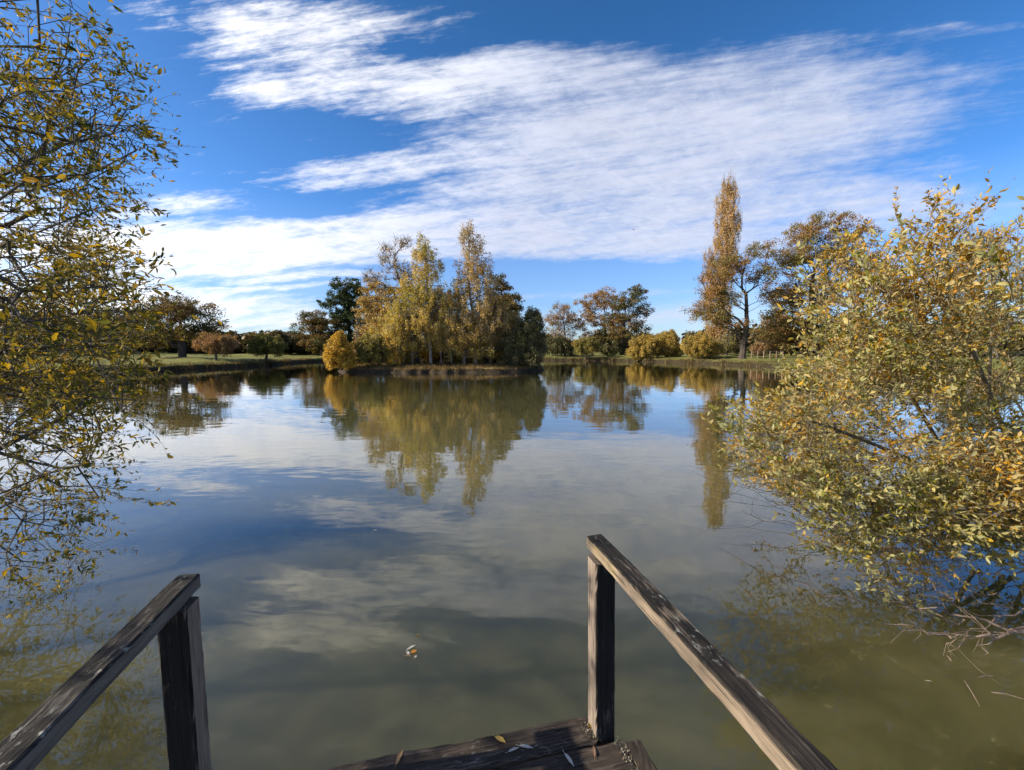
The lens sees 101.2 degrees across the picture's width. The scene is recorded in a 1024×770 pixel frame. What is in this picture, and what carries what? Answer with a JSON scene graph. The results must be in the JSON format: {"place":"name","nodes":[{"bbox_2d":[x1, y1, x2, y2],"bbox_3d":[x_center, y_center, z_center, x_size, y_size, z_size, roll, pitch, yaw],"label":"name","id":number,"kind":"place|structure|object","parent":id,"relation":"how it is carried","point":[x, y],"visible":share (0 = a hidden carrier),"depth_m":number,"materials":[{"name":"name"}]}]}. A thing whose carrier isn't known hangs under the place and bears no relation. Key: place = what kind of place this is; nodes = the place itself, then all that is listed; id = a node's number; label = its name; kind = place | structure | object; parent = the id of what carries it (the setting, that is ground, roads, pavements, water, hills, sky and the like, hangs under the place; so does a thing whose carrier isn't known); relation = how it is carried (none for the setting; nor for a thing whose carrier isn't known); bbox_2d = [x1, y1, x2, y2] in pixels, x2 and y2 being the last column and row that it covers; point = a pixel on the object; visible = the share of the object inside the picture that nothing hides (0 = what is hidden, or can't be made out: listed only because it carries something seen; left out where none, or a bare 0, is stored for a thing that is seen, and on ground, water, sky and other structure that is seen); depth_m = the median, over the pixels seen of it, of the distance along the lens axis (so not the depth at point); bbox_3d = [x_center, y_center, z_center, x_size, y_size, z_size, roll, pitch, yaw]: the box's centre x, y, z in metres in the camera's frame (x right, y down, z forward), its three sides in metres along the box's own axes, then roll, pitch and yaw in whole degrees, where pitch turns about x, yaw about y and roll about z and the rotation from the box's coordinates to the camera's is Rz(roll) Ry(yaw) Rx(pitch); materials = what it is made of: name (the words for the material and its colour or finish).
{"place":"outdoors","nodes":[
{"label":"outdoors","id":0,"kind":"place"},
{"bbox_2d":[339,363,543,372],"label":"island","id":1,"kind":"structure","parent":0,"point":[380,369],"depth_m":39.46,"materials":[{"name":"brown soil"}]},
{"bbox_2d":[321,330,357,370],"bbox_3d":[-16.192,-3.235,39.117,3.403,3.841,2.810,0,5,0],"label":"shrub","id":2,"kind":"object","parent":1,"relation":"on","point":[338,353],"visible":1,"depth_m":38.84,"materials":[{"name":"yellow plant"}]},
{"bbox_2d":[352,315,364,353],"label":"bare sapling","id":3,"kind":"object","parent":1,"relation":"on","point":[357,335],"visible":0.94,"depth_m":42.18,"materials":[{"name":"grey plant"}]},
{"bbox_2d":[351,332,391,364],"bbox_3d":[-13.314,-3.298,40.443,4.389,3.763,3.268,0,5,0],"label":"shrub","id":4,"kind":"object","parent":1,"relation":"on","point":[368,350],"visible":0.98,"depth_m":39.88,"materials":[{"name":"green plant"}]},
{"bbox_2d":[352,278,398,363],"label":"alder tree","id":5,"kind":"object","parent":1,"relation":"on","point":[367,306],"visible":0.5,"depth_m":42.64,"materials":[{"name":"yellow plant"}]},
{"bbox_2d":[360,233,426,353],"bbox_3d":[-12.405,-8.970,44.399,7.598,13.989,3.827,0,5,0],"label":"twiggy tree","id":6,"kind":"object","parent":1,"relation":"on","point":[385,258],"visible":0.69,"depth_m":43.77,"materials":[{"name":"brown plant"}]},
{"bbox_2d":[381,327,405,365],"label":"sapling","id":7,"kind":"object","parent":1,"relation":"on","point":[396,357],"visible":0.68,"depth_m":40.27,"materials":[{"name":"green plant"}]},
{"bbox_2d":[375,307,424,363],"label":"alder tree","id":8,"kind":"object","parent":1,"relation":"on","point":[402,347],"visible":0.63,"depth_m":40.25,"materials":[{"name":"green plant"}]},
{"bbox_2d":[367,284,449,363],"bbox_3d":[-10.263,-6.157,43.135,8.596,8.600,5.945,0,5,0],"label":"oak tree","id":9,"kind":"object","parent":1,"relation":"on","point":[396,291],"visible":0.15,"depth_m":42.02,"materials":[{"name":"brown plant"}]},
{"bbox_2d":[361,231,457,363],"bbox_3d":[-9.713,-8.195,41.011,7.755,13.224,7.444,4,6,38],"label":"birch tree","id":10,"kind":"object","parent":1,"relation":"on","point":[419,287],"visible":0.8,"depth_m":40.16,"materials":[{"name":"yellow plant"}]},
{"bbox_2d":[404,351,415,363],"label":"undergrowth shrub","id":11,"kind":"object","parent":1,"relation":"on","point":[408,359],"visible":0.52,"depth_m":41.97,"materials":[{"name":"green plant"}]},
{"bbox_2d":[409,290,420,363],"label":"bare sapling","id":12,"kind":"object","parent":1,"relation":"on","point":[413,322],"visible":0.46,"depth_m":40.51,"materials":[{"name":"grey plant"}]},
{"bbox_2d":[410,342,437,362],"bbox_3d":[-9.596,-3.972,47.167,4.306,3.561,3.636,-5,7,-44],"label":"thicket","id":13,"kind":"object","parent":1,"relation":"on","point":[420,359],"visible":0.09,"depth_m":46.51,"materials":[{"name":"green plant"}]},
{"bbox_2d":[419,345,440,361],"bbox_3d":[-8.964,-3.530,45.797,2.593,2.742,2.041,0,5,0],"label":"undergrowth shrub","id":14,"kind":"object","parent":1,"relation":"on","point":[426,354],"visible":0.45,"depth_m":45.54,"materials":[{"name":"green plant"}]},
{"bbox_2d":[421,338,449,361],"bbox_3d":[-8.087,-4.064,47.099,3.554,3.676,3.935,2,5,23],"label":"thicket","id":15,"kind":"object","parent":1,"relation":"on","point":[444,357],"visible":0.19,"depth_m":46.61,"materials":[{"name":"green plant"}]},
{"bbox_2d":[432,297,444,362],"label":"bare sapling","id":16,"kind":"object","parent":1,"relation":"on","point":[437,309],"visible":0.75,"depth_m":40.71,"materials":[{"name":"grey plant"}]},
{"bbox_2d":[343,361,541,371],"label":"dry grass","id":17,"kind":"structure","parent":1,"relation":"on","point":[442,365],"depth_m":40.12,"materials":[{"name":"brown plant"}]},
{"bbox_2d":[429,277,473,362],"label":"birch tree","id":18,"kind":"object","parent":1,"relation":"on","point":[458,319],"visible":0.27,"depth_m":41.41,"materials":[{"name":"yellow plant"}]},
{"bbox_2d":[442,349,473,362],"bbox_3d":[-5.287,-3.931,47.051,3.875,3.420,4.217,4,6,39],"label":"thicket","id":19,"kind":"object","parent":1,"relation":"on","point":[471,358],"visible":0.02,"depth_m":47.02,"materials":[{"name":"green plant"}]},
{"bbox_2d":[447,352,469,362],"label":"undergrowth shrub","id":20,"kind":"object","parent":1,"relation":"on","point":[455,359],"visible":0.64,"depth_m":45.05,"materials":[{"name":"green plant"}]},
{"bbox_2d":[435,312,496,363],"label":"alder tree","id":21,"kind":"object","parent":1,"relation":"on","point":[458,339],"visible":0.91,"depth_m":40.27,"materials":[{"name":"brown plant"}]},
{"bbox_2d":[440,218,511,363],"bbox_3d":[-3.440,-8.898,41.186,7.025,14.594,5.834,2,5,17],"label":"birch tree","id":22,"kind":"object","parent":1,"relation":"on","point":[480,311],"visible":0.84,"depth_m":40.49,"materials":[{"name":"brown plant"}]},
{"bbox_2d":[473,353,486,362],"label":"undergrowth shrub","id":23,"kind":"object","parent":1,"relation":"on","point":[483,358],"visible":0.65,"depth_m":44.16,"materials":[{"name":"green plant"}]},
{"bbox_2d":[486,307,497,363],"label":"bare sapling","id":24,"kind":"object","parent":1,"relation":"on","point":[492,325],"visible":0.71,"depth_m":41.07,"materials":[{"name":"plant"}]},
{"bbox_2d":[491,343,503,362],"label":"undergrowth shrub","id":25,"kind":"object","parent":1,"relation":"on","point":[498,357],"visible":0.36,"depth_m":45.49,"materials":[{"name":"green plant"}]},
{"bbox_2d":[476,273,524,362],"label":"oak tree","id":26,"kind":"object","parent":1,"relation":"on","point":[516,297],"visible":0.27,"depth_m":46.25,"materials":[{"name":"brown plant"}]},
{"bbox_2d":[481,293,523,363],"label":"alder tree","id":27,"kind":"object","parent":1,"relation":"on","point":[513,317],"visible":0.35,"depth_m":42.61,"materials":[{"name":"green plant"}]},
{"bbox_2d":[497,305,548,367],"bbox_3d":[1.142,-4.665,41.736,5.523,6.474,4.044,0,5,0],"label":"willow shrub","id":28,"kind":"object","parent":1,"relation":"on","point":[523,341],"visible":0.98,"depth_m":41.14,"materials":[{"name":"green plant"}]},
{"bbox_2d":[0,360,1023,769],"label":"pond water","id":29,"kind":"structure","parent":0,"point":[484,504],"depth_m":3.98,"materials":[{"name":"liquid"}]},
{"bbox_2d":[0,534,837,769],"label":"wooden jetty","id":30,"kind":"object","parent":29,"relation":"in","point":[168,615],"visible":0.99,"depth_m":1.40,"materials":[{"name":"brown wood"}]},
{"bbox_2d":[394,750,402,767],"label":"fallen leaf","id":31,"kind":"object","parent":30,"relation":"on","point":[399,756],"visible":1,"depth_m":1.65,"materials":[{"name":"beige plant"}]},
{"bbox_2d":[493,735,505,742],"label":"fallen leaf","id":32,"kind":"object","parent":30,"relation":"on","point":[499,738],"visible":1,"depth_m":1.73,"materials":[{"name":"yellow plant"}]},
{"bbox_2d":[518,744,532,747],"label":"fallen leaf","id":33,"kind":"object","parent":30,"relation":"on","point":[525,746],"visible":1,"depth_m":1.69,"materials":[{"name":"grey plant"}]},
{"bbox_2d":[563,751,573,765],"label":"fallen leaf","id":34,"kind":"object","parent":30,"relation":"on","point":[569,758],"visible":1,"depth_m":1.64,"materials":[{"name":"grey plant"}]},
{"bbox_2d":[0,351,1023,385],"bbox_3d":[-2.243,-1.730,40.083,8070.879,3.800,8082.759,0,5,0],"label":"ground","id":35,"kind":"structure","parent":0,"point":[172,358],"depth_m":58.94,"materials":[{"name":"green plant"}]},
{"bbox_2d":[0,0,229,618],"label":"sallow tree","id":36,"kind":"object","parent":35,"relation":"on","point":[52,284],"visible":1,"depth_m":2.69,"materials":[{"name":"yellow plant"}]},
{"bbox_2d":[108,290,230,356],"bbox_3d":[-44.528,-7.763,55.607,14.706,9.451,9.445,0,5,0],"label":"oak tree","id":37,"kind":"object","parent":35,"relation":"on","point":[183,317],"visible":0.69,"depth_m":54.89,"materials":[{"name":"brown plant"}]},
{"bbox_2d":[191,331,240,359],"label":"tree","id":38,"kind":"object","parent":35,"relation":"on","point":[208,343],"visible":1,"depth_m":52.12,"materials":[{"name":"brown plant"}]},
{"bbox_2d":[245,332,289,360],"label":"tree","id":39,"kind":"object","parent":35,"relation":"on","point":[259,343],"visible":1,"depth_m":57.23,"materials":[{"name":"green plant"}]},
{"bbox_2d":[289,309,346,355],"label":"oak tree","id":40,"kind":"object","parent":35,"relation":"on","point":[315,322],"visible":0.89,"depth_m":82.39,"materials":[{"name":"brown plant"}]},
{"bbox_2d":[316,276,375,344],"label":"oak tree","id":41,"kind":"object","parent":35,"relation":"on","point":[344,297],"visible":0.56,"depth_m":85.45,"materials":[{"name":"green plant"}]},
{"bbox_2d":[0,295,1023,356],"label":"distant woods","id":42,"kind":"object","parent":35,"relation":"on","point":[290,339],"visible":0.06,"depth_m":82.95,"materials":[{"name":"green plant"}]},
{"bbox_2d":[5,356,1023,383],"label":"bank rushes","id":43,"kind":"object","parent":35,"relation":"on","point":[289,362],"visible":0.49,"depth_m":55.76,"materials":[{"name":"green plant"}]},
{"bbox_2d":[541,333,576,355],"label":"dark shrub","id":44,"kind":"object","parent":35,"relation":"on","point":[560,345],"visible":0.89,"depth_m":82.63,"materials":[{"name":"green plant"}]},
{"bbox_2d":[543,299,584,355],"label":"tree","id":45,"kind":"object","parent":35,"relation":"on","point":[559,318],"visible":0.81,"depth_m":84.61,"materials":[{"name":"brown plant"}]},
{"bbox_2d":[571,336,600,358],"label":"golden shrub","id":46,"kind":"object","parent":35,"relation":"on","point":[585,346],"visible":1,"depth_m":76.80,"materials":[{"name":"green plant"}]},
{"bbox_2d":[572,286,624,354],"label":"oak tree","id":47,"kind":"object","parent":35,"relation":"on","point":[589,313],"visible":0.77,"depth_m":86.07,"materials":[{"name":"brown plant"}]},
{"bbox_2d":[599,337,632,355],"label":"dark shrub","id":48,"kind":"object","parent":35,"relation":"on","point":[610,349],"visible":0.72,"depth_m":84.45,"materials":[{"name":"green plant"}]},
{"bbox_2d":[596,284,654,354],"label":"oak tree","id":49,"kind":"object","parent":35,"relation":"on","point":[633,323],"visible":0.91,"depth_m":83.44,"materials":[{"name":"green plant"}]},
{"bbox_2d":[625,333,661,360],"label":"golden shrub","id":50,"kind":"object","parent":35,"relation":"on","point":[642,347],"visible":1,"depth_m":71.84,"materials":[{"name":"yellow plant"}]},
{"bbox_2d":[650,329,682,357],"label":"golden shrub","id":51,"kind":"object","parent":35,"relation":"on","point":[669,347],"visible":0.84,"depth_m":72.91,"materials":[{"name":"yellow plant"}]},
{"bbox_2d":[679,330,726,358],"bbox_3d":[29.977,-6.231,65.668,7.327,5.051,5.151,0,5,0],"label":"golden shrub","id":52,"kind":"object","parent":35,"relation":"on","point":[705,346],"visible":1,"depth_m":64.89,"materials":[{"name":"yellow plant"}]},
{"bbox_2d":[700,166,742,354],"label":"poplar tree","id":53,"kind":"object","parent":35,"relation":"on","point":[726,230],"visible":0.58,"depth_m":81.38,"materials":[{"name":"brown plant"}]},
{"bbox_2d":[714,333,739,355],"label":"brown shrub","id":54,"kind":"object","parent":35,"relation":"on","point":[731,346],"visible":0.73,"depth_m":69.23,"materials":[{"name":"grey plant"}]},
{"bbox_2d":[679,237,785,358],"bbox_3d":[32.056,-12.506,61.030,14.972,17.503,7.303,0,5,0],"label":"oak tree","id":55,"kind":"object","parent":35,"relation":"on","point":[719,290],"visible":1,"depth_m":60.69,"materials":[{"name":"brown plant"}]},
{"bbox_2d":[749,341,769,355],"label":"rust shrub","id":56,"kind":"object","parent":35,"relation":"on","point":[756,347],"visible":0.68,"depth_m":70.27,"materials":[{"name":"brown plant"}]},
{"bbox_2d":[751,350,782,358],"bbox_3d":[35.683,-4.126,58.862,3.865,1.409,0.095,3,6,32],"label":"wire fence","id":57,"kind":"object","parent":35,"relation":"on","point":[763,354],"visible":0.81,"depth_m":59.03,"materials":[{"name":"wood"}]},
{"bbox_2d":[749,295,821,355],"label":"oak tree","id":58,"kind":"object","parent":35,"relation":"on","point":[762,335],"visible":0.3,"depth_m":68.18,"materials":[{"name":"brown plant"}]},
{"bbox_2d":[755,207,893,357],"bbox_3d":[46.174,-14.486,63.191,19.087,22.797,10.959,0,5,0],"label":"oak tree","id":59,"kind":"object","parent":35,"relation":"on","point":[789,259],"visible":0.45,"depth_m":61.89,"materials":[{"name":"brown plant"}]},
{"bbox_2d":[696,166,1023,678],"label":"sallow bush","id":60,"kind":"object","parent":35,"relation":"on","point":[1000,492],"visible":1,"depth_m":3.43,"materials":[{"name":"yellow-green autumn leaves"},{"name":"olive twig bark"},{"name":"twig bark"}]},
{"bbox_2d":[933,229,1019,358],"bbox_3d":[49.683,-8.573,45.554,7.450,15.908,6.881,-4,6,-38],"label":"ivy tree","id":61,"kind":"object","parent":35,"relation":"on","point":[974,298],"visible":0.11,"depth_m":44.80,"materials":[{"name":"green plant"}]},
{"bbox_2d":[947,202,1023,357],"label":"bare tree","id":62,"kind":"object","parent":35,"relation":"on","point":[1012,264],"visible":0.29,"depth_m":48.59,"materials":[{"name":"brown plant"}]},
{"bbox_2d":[0,0,1023,342],"label":"sky","id":63,"kind":"structure","parent":0,"point":[328,131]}
]}

